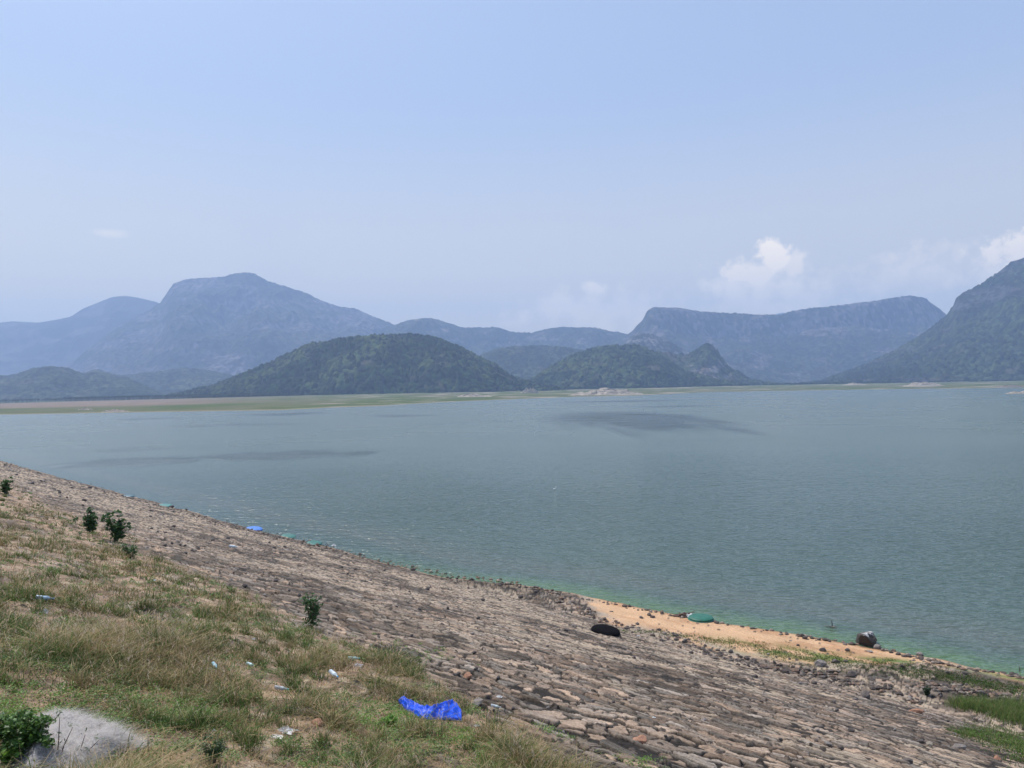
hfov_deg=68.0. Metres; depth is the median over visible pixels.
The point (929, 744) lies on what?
rock
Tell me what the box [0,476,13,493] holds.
shrub
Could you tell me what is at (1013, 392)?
rock outcrop
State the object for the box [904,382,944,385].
rock outcrop
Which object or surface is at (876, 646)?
rock
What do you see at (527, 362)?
wooded hill
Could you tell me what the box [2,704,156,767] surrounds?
boulder
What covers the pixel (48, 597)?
plastic bottle
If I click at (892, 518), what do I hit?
lake water
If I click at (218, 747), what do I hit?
leafy plant
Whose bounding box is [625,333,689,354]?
wooded hill
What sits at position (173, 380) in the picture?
wooded hill
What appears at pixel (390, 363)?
wooded hill
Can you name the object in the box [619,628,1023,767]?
shore weeds
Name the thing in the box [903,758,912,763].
rock
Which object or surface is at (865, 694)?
rock
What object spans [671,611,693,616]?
driftwood heap
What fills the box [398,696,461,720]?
plastic sheet
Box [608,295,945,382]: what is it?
mountain
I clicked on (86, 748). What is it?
bare stalk
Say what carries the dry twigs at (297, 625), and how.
on the ground at (738, 729)
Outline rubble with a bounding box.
[4,463,1023,706]
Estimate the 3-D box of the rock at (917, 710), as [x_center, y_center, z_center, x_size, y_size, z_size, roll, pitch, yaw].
[19.783,16.044,37.147,0.788,0.330,0.341,-9,2,17]
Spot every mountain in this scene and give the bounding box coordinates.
[0,296,158,375]
[59,272,391,374]
[379,318,626,355]
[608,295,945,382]
[782,258,1023,384]
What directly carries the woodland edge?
on the shore land
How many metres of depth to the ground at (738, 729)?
30.48 m
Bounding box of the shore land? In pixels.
[0,381,1023,414]
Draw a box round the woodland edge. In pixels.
[192,379,1022,397]
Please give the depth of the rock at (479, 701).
17.28 m
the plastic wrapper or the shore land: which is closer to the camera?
the plastic wrapper
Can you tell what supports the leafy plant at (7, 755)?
on the ground at (738, 729)
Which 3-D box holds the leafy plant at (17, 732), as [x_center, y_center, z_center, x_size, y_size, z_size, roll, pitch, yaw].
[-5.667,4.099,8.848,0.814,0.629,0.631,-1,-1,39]
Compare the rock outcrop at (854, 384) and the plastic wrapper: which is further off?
the rock outcrop at (854, 384)
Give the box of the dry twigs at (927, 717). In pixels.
[920,710,938,719]
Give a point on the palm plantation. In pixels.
(118, 397)
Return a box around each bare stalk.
[39,711,77,752]
[76,727,104,751]
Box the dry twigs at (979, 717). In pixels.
[968,711,988,720]
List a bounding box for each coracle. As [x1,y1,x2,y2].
[247,526,262,530]
[281,534,295,537]
[307,540,321,544]
[590,624,620,636]
[688,613,713,622]
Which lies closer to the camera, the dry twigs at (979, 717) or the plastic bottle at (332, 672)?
the plastic bottle at (332, 672)
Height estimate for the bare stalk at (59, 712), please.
0.691 m
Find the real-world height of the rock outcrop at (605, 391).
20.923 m
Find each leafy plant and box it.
[0,707,56,761]
[0,746,21,767]
[197,733,227,762]
[297,592,322,627]
[382,714,398,727]
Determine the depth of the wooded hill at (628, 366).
3329.11 m
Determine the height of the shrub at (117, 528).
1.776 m
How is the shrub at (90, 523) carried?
on the ground at (738, 729)
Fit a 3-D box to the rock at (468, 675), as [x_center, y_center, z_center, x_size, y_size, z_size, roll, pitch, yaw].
[-1.275,8.337,21.632,0.294,0.199,0.235,-1,-1,-42]
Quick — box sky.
[0,0,1023,333]
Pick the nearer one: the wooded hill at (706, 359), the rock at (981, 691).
the rock at (981, 691)
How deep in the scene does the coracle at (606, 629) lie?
46.53 m
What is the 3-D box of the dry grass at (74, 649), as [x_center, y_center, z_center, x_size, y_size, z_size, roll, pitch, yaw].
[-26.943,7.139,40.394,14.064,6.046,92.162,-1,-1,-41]
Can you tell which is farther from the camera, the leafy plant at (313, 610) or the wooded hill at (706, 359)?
the wooded hill at (706, 359)
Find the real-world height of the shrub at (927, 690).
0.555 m
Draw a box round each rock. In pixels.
[311,718,322,726]
[463,672,472,679]
[470,698,482,707]
[633,735,646,743]
[814,659,826,666]
[860,690,869,698]
[873,644,880,648]
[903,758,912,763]
[909,708,924,713]
[916,739,925,743]
[926,741,933,746]
[953,743,966,749]
[971,690,986,696]
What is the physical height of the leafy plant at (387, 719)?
0.300 m
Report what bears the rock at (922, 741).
on the ground at (738, 729)
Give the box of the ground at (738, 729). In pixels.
[0,461,1023,767]
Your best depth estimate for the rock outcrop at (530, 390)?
2206.69 m
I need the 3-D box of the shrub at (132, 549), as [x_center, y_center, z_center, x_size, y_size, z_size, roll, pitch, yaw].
[-16.965,7.364,33.636,0.699,0.834,1.021,-1,0,-36]
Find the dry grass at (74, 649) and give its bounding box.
[0,485,627,767]
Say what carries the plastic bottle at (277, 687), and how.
on the ground at (738, 729)
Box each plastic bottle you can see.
[36,595,54,599]
[274,685,288,689]
[329,669,338,677]
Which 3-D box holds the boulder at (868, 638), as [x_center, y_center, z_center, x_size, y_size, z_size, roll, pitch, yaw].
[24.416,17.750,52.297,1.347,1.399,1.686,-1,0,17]
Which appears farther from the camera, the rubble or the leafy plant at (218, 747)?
the rubble
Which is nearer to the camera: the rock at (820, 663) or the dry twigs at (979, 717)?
the dry twigs at (979, 717)
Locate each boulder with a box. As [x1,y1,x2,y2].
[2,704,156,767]
[855,631,876,646]
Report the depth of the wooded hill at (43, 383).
4009.53 m
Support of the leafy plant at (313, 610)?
on the ground at (738, 729)
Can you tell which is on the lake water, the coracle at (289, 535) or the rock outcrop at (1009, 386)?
the coracle at (289, 535)
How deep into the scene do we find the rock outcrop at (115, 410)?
908.54 m
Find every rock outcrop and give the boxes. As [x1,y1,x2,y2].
[103,409,128,411]
[458,393,491,396]
[521,388,538,392]
[571,388,641,394]
[844,383,865,384]
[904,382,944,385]
[998,385,1023,387]
[1006,391,1023,393]
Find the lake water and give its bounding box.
[0,388,1023,676]
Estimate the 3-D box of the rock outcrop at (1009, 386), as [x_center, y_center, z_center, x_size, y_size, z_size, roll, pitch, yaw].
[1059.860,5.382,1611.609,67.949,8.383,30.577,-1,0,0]
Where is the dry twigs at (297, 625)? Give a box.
[289,618,311,628]
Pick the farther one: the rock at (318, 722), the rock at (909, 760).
the rock at (909, 760)
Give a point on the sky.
(531, 166)
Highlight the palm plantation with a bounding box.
[0,391,332,402]
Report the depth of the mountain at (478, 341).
7726.04 m
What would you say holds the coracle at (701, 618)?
on the ground at (738, 729)
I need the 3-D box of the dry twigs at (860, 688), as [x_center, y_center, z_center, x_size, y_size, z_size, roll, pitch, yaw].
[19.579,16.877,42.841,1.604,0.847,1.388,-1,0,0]
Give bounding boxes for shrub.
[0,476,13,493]
[73,507,97,531]
[100,509,131,541]
[120,540,137,557]
[922,685,930,694]
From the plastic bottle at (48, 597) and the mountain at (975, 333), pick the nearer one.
the plastic bottle at (48, 597)
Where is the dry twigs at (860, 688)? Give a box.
[850,675,869,690]
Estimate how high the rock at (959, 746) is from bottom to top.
0.332 m
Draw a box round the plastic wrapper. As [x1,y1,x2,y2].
[278,726,298,734]
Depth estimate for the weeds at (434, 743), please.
13.10 m
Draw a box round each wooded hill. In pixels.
[0,366,166,401]
[84,367,234,393]
[145,332,573,398]
[481,345,584,379]
[530,344,751,388]
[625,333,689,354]
[657,343,786,384]
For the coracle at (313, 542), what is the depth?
89.12 m
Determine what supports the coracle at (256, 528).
on the ground at (738, 729)
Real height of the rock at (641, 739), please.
0.214 m
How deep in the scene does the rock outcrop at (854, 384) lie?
2742.08 m
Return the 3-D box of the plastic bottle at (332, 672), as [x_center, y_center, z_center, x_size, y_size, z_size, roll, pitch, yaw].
[-4.024,6.559,17.169,0.103,0.101,0.355,-1,5,-41]
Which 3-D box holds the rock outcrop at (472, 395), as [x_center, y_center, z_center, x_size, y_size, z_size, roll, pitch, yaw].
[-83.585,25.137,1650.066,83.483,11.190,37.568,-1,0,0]
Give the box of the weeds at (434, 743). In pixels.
[0,490,668,767]
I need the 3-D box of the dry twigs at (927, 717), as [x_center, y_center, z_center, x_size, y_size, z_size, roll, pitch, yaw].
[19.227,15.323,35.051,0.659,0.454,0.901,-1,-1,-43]

